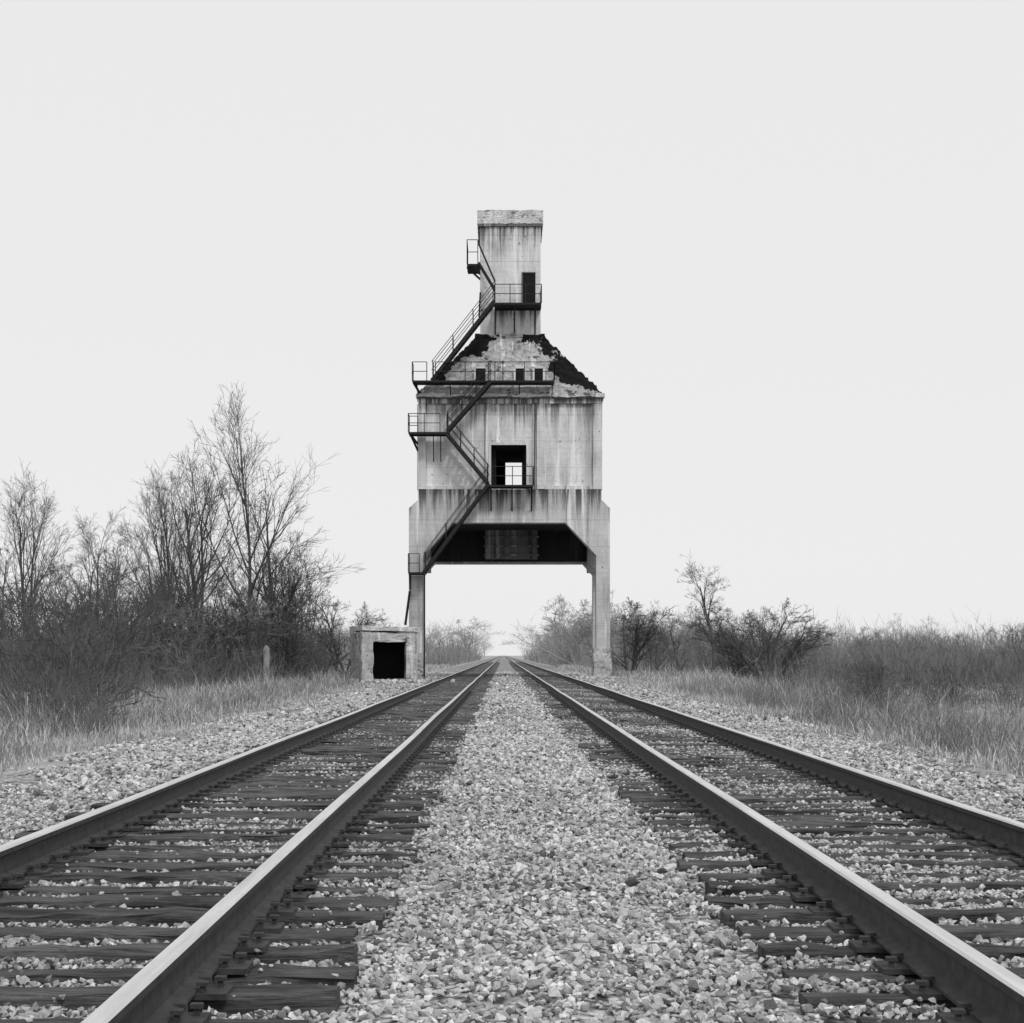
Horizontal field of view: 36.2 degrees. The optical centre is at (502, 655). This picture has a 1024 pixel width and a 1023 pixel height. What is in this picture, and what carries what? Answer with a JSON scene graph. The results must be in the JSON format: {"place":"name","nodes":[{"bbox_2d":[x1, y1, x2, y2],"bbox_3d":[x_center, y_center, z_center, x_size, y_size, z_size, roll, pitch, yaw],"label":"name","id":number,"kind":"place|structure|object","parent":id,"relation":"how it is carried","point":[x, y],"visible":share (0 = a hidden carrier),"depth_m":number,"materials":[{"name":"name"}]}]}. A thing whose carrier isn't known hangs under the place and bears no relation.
{"place":"outdoors","nodes":[
{"label":"outdoors","id":0,"kind":"place"},
{"bbox_2d":[0,656,1023,1022],"bbox_3d":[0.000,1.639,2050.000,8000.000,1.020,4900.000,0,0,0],"label":"ground","id":1,"kind":"structure","parent":0,"point":[8,776],"depth_m":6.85,"materials":[{"name":"grey gravel"}]},
{"bbox_2d":[0,523,74,688],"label":"bare tree","id":2,"kind":"object","parent":1,"relation":"on","point":[4,584],"visible":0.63,"depth_m":66.87,"materials":[{"name":"grey plant"}]},
{"bbox_2d":[0,458,90,683],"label":"bare tree","id":3,"kind":"object","parent":1,"relation":"on","point":[25,525],"visible":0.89,"depth_m":73.86,"materials":[{"name":"grey plant"}]},
{"bbox_2d":[0,622,161,739],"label":"undergrowth","id":4,"kind":"object","parent":1,"relation":"on","point":[139,684],"visible":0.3,"depth_m":26.59,"materials":[{"name":"grey plant"}]},
{"bbox_2d":[26,525,148,672],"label":"bare tree","id":5,"kind":"object","parent":1,"relation":"on","point":[107,574],"visible":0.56,"depth_m":69.76,"materials":[{"name":"grey plant"}]},
{"bbox_2d":[35,522,172,688],"bbox_3d":[-13.105,-1.206,51.901,4.275,6.393,3.527,0,0,8],"label":"bare tree","id":6,"kind":"object","parent":1,"relation":"on","point":[135,624],"visible":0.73,"depth_m":51.62,"materials":[{"name":"grey plant"}]},
{"bbox_2d":[42,505,190,646],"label":"bare tree","id":7,"kind":"object","parent":1,"relation":"on","point":[91,550],"visible":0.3,"depth_m":74.67,"materials":[{"name":"grey plant"}]},
{"bbox_2d":[68,538,200,682],"bbox_3d":[-13.830,-1.244,60.478,4.261,6.445,4.712,0,0,16],"label":"bare tree","id":8,"kind":"object","parent":1,"relation":"on","point":[156,584],"visible":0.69,"depth_m":59.89,"materials":[{"name":"grey plant"}]},
{"bbox_2d":[120,527,198,647],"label":"bare tree","id":9,"kind":"object","parent":1,"relation":"on","point":[172,571],"visible":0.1,"depth_m":82.59,"materials":[{"name":"grey plant"}]},
{"bbox_2d":[86,455,235,646],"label":"bare tree","id":10,"kind":"object","parent":1,"relation":"on","point":[161,516],"visible":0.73,"depth_m":77.34,"materials":[{"name":"grey plant"}]},
{"bbox_2d":[114,518,224,683],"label":"bare tree","id":11,"kind":"object","parent":1,"relation":"on","point":[183,592],"visible":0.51,"depth_m":70.66,"materials":[{"name":"grey plant"}]},
{"bbox_2d":[0,623,349,693],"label":"undergrowth","id":12,"kind":"object","parent":1,"relation":"on","point":[177,664],"visible":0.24,"depth_m":65.00,"materials":[{"name":"grey plant"}]},
{"bbox_2d":[134,588,228,683],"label":"bare shrub","id":13,"kind":"object","parent":1,"relation":"on","point":[193,628],"visible":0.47,"depth_m":68.96,"materials":[{"name":"grey plant"}]},
{"bbox_2d":[136,517,229,642],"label":"bare tree","id":14,"kind":"object","parent":1,"relation":"on","point":[194,560],"visible":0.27,"depth_m":86.45,"materials":[{"name":"grey plant"}]},
{"bbox_2d":[107,430,270,658],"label":"bare tree","id":15,"kind":"object","parent":1,"relation":"on","point":[204,567],"visible":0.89,"depth_m":76.07,"materials":[{"name":"grey plant"}]},
{"bbox_2d":[138,556,253,678],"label":"bare tree","id":16,"kind":"object","parent":1,"relation":"on","point":[218,596],"visible":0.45,"depth_m":70.60,"materials":[{"name":"grey plant"}]},
{"bbox_2d":[0,655,418,788],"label":"dry grass","id":17,"kind":"structure","parent":1,"relation":"on","point":[112,738],"depth_m":30.50,"materials":[{"name":"grey plant"}]},
{"bbox_2d":[181,586,302,674],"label":"bare shrub","id":18,"kind":"object","parent":1,"relation":"on","point":[236,606],"visible":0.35,"depth_m":70.91,"materials":[{"name":"grey plant"}]},
{"bbox_2d":[182,540,314,658],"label":"bare tree","id":19,"kind":"object","parent":1,"relation":"on","point":[231,590],"visible":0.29,"depth_m":82.30,"materials":[{"name":"grey plant"}]},
{"bbox_2d":[163,382,337,655],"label":"bare tree","id":20,"kind":"object","parent":1,"relation":"on","point":[245,502],"visible":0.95,"depth_m":75.61,"materials":[{"name":"grey plant"}]},
{"bbox_2d":[0,656,501,1022],"bbox_3d":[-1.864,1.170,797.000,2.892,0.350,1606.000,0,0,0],"label":"railway track","id":21,"kind":"structure","parent":1,"relation":"on","point":[189,974],"depth_m":8.36,"materials":[{"name":"grey metal"}]},
{"bbox_2d":[264,645,269,680],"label":"wooden post","id":22,"kind":"object","parent":1,"relation":"on","point":[266,656],"visible":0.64,"depth_m":65.89,"materials":[{"name":"grey wood"}]},
{"bbox_2d":[218,533,319,653],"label":"bare tree","id":23,"kind":"object","parent":1,"relation":"on","point":[241,581],"visible":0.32,"depth_m":80.04,"materials":[{"name":"grey plant"}]},
{"bbox_2d":[240,583,320,677],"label":"bare shrub","id":24,"kind":"object","parent":1,"relation":"on","point":[295,604],"visible":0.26,"depth_m":71.95,"materials":[{"name":"grey plant"}]},
{"bbox_2d":[235,537,338,676],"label":"bare tree","id":25,"kind":"object","parent":1,"relation":"on","point":[277,583],"visible":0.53,"depth_m":74.40,"materials":[{"name":"grey plant"}]},
{"bbox_2d":[213,457,363,655],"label":"bare tree","id":26,"kind":"object","parent":1,"relation":"on","point":[294,587],"visible":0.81,"depth_m":74.22,"materials":[{"name":"grey plant"}]},
{"bbox_2d":[259,601,346,681],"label":"bare shrub","id":27,"kind":"object","parent":1,"relation":"on","point":[283,639],"visible":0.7,"depth_m":68.93,"materials":[{"name":"grey plant"}]},
{"bbox_2d":[304,583,352,665],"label":"bare shrub","id":28,"kind":"object","parent":1,"relation":"on","point":[335,609],"visible":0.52,"depth_m":78.85,"materials":[{"name":"grey plant"}]},
{"bbox_2d":[298,602,394,676],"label":"bare shrub","id":29,"kind":"object","parent":1,"relation":"on","point":[335,641],"visible":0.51,"depth_m":75.45,"materials":[{"name":"grey plant"}]},
{"bbox_2d":[342,610,388,647],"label":"bare shrub","id":30,"kind":"object","parent":1,"relation":"on","point":[366,621],"visible":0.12,"depth_m":84.07,"materials":[{"name":"grey plant"}]},
{"bbox_2d":[350,626,419,681],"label":"concrete shed","id":31,"kind":"structure","parent":1,"relation":"on","point":[391,654],"depth_m":70.04,"materials":[{"name":"grey concrete"}]},
{"bbox_2d":[352,678,454,683],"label":"concrete rubble","id":32,"kind":"object","parent":1,"relation":"on","point":[387,681],"visible":0.56,"depth_m":68.31,"materials":[{"name":"grey concrete"}]},
{"bbox_2d":[404,210,611,678],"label":"concrete coaling tower","id":33,"kind":"structure","parent":1,"relation":"on","point":[509,383],"depth_m":80.16,"materials":[{"name":"grey concrete"}]},
{"bbox_2d":[476,368,485,379],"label":"roof window pane","id":34,"kind":"structure","parent":33,"relation":"in","point":[477,369],"depth_m":80.06,"materials":[{"name":"black glass"}]},
{"bbox_2d":[474,366,487,379],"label":"roof window frame","id":35,"kind":"structure","parent":33,"relation":"in","point":[475,367],"depth_m":80.06,"materials":[{"name":"concrete"}]},
{"bbox_2d":[516,368,523,379],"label":"roof window pane","id":36,"kind":"structure","parent":33,"relation":"in","point":[519,375],"depth_m":80.06,"materials":[{"name":"black glass"}]},
{"bbox_2d":[514,366,525,379],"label":"roof window frame","id":37,"kind":"structure","parent":33,"relation":"in","point":[515,367],"depth_m":80.06,"materials":[{"name":"concrete"}]},
{"bbox_2d":[523,273,535,302],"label":"headhouse doorway","id":38,"kind":"structure","parent":33,"relation":"in","point":[528,278],"depth_m":81.20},
{"bbox_2d":[535,368,542,379],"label":"roof window pane","id":39,"kind":"structure","parent":33,"relation":"in","point":[538,375],"depth_m":80.06,"materials":[{"name":"black glass"}]},
{"bbox_2d":[533,366,544,379],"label":"roof window frame","id":40,"kind":"structure","parent":33,"relation":"in","point":[534,367],"depth_m":80.06,"materials":[{"name":"concrete"}]},
{"bbox_2d":[0,570,1023,728],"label":"thicket","id":41,"kind":"object","parent":1,"relation":"on","point":[43,648],"visible":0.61,"depth_m":53.88,"materials":[{"name":"grey plant"}]},
{"bbox_2d":[6,591,1023,667],"bbox_3d":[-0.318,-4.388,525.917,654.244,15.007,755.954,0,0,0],"label":"distant treeline","id":42,"kind":"object","parent":1,"relation":"on","point":[580,623],"visible":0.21,"depth_m":168.29,"materials":[{"name":"grey plant"}]},
{"bbox_2d":[6,595,1023,668],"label":"distant undergrowth","id":43,"kind":"object","parent":1,"relation":"on","point":[449,657],"visible":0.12,"depth_m":190.17,"materials":[{"name":"grey plant"}]},
{"bbox_2d":[241,664,908,680],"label":"dry grass","id":44,"kind":"structure","parent":1,"relation":"on","point":[570,667],"depth_m":115.94,"materials":[{"name":"grey plant"}]},
{"bbox_2d":[571,609,619,649],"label":"bare tree","id":45,"kind":"object","parent":1,"relation":"on","point":[591,630],"visible":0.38,"depth_m":96.23,"materials":[{"name":"grey plant"}]},
{"bbox_2d":[576,597,681,671],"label":"bare shrub","id":46,"kind":"object","parent":1,"relation":"on","point":[637,645],"visible":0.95,"depth_m":86.87,"materials":[{"name":"grey plant"}]},
{"bbox_2d":[617,617,680,672],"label":"bare shrub","id":47,"kind":"object","parent":1,"relation":"on","point":[656,664],"visible":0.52,"depth_m":89.39,"materials":[{"name":"grey plant"}]},
{"bbox_2d":[635,606,723,671],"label":"bare shrub","id":48,"kind":"object","parent":1,"relation":"on","point":[679,643],"visible":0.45,"depth_m":94.38,"materials":[{"name":"grey plant"}]},
{"bbox_2d":[675,552,736,673],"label":"bare tree","id":49,"kind":"object","parent":1,"relation":"on","point":[707,617],"visible":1,"depth_m":74.67,"materials":[{"name":"grey plant"}]},
{"bbox_2d":[690,606,771,677],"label":"bare shrub","id":50,"kind":"object","parent":1,"relation":"on","point":[743,634],"visible":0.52,"depth_m":77.44,"materials":[{"name":"grey plant"}]},
{"bbox_2d":[682,597,829,681],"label":"bare shrub","id":51,"kind":"object","parent":1,"relation":"on","point":[734,648],"visible":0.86,"depth_m":75.83,"materials":[{"name":"grey plant"}]},
{"bbox_2d":[737,605,786,671],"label":"bare shrub","id":52,"kind":"object","parent":1,"relation":"on","point":[761,630],"visible":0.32,"depth_m":97.54,"materials":[{"name":"grey plant"}]},
{"bbox_2d":[506,656,1023,1022],"bbox_3d":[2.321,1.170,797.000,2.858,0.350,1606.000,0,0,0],"label":"railway track","id":53,"kind":"structure","parent":1,"relation":"on","point":[925,953],"depth_m":9.25,"materials":[{"name":"grey metal"}]},
{"bbox_2d":[745,609,795,677],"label":"bare shrub","id":54,"kind":"object","parent":1,"relation":"on","point":[768,620],"visible":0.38,"depth_m":79.54,"materials":[{"name":"grey plant"}]},
{"bbox_2d":[709,609,836,682],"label":"bare shrub","id":55,"kind":"object","parent":1,"relation":"on","point":[799,646],"visible":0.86,"depth_m":76.74,"materials":[{"name":"grey plant"}]},
{"bbox_2d":[556,609,1023,680],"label":"undergrowth","id":56,"kind":"object","parent":1,"relation":"on","point":[583,661],"visible":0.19,"depth_m":100.34,"materials":[{"name":"grey plant"}]},
{"bbox_2d":[603,659,1023,776],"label":"dry grass","id":57,"kind":"structure","parent":1,"relation":"on","point":[646,681],"depth_m":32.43,"materials":[{"name":"grey plant"}]},
{"bbox_2d":[707,636,1023,711],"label":"undergrowth","id":58,"kind":"object","parent":1,"relation":"on","point":[889,662],"visible":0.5,"depth_m":69.78,"materials":[{"name":"grey plant"}]},
{"bbox_2d":[0,0,1023,655],"label":"sky","id":59,"kind":"structure","parent":0,"point":[782,244],"materials":[{"name":"white"}]},
{"bbox_2d":[575,676,624,679],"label":"concrete rubble","id":60,"kind":"object","parent":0,"point":[598,677],"visible":0.34,"depth_m":78.60,"materials":[{"name":"grey concrete"}]}
]}

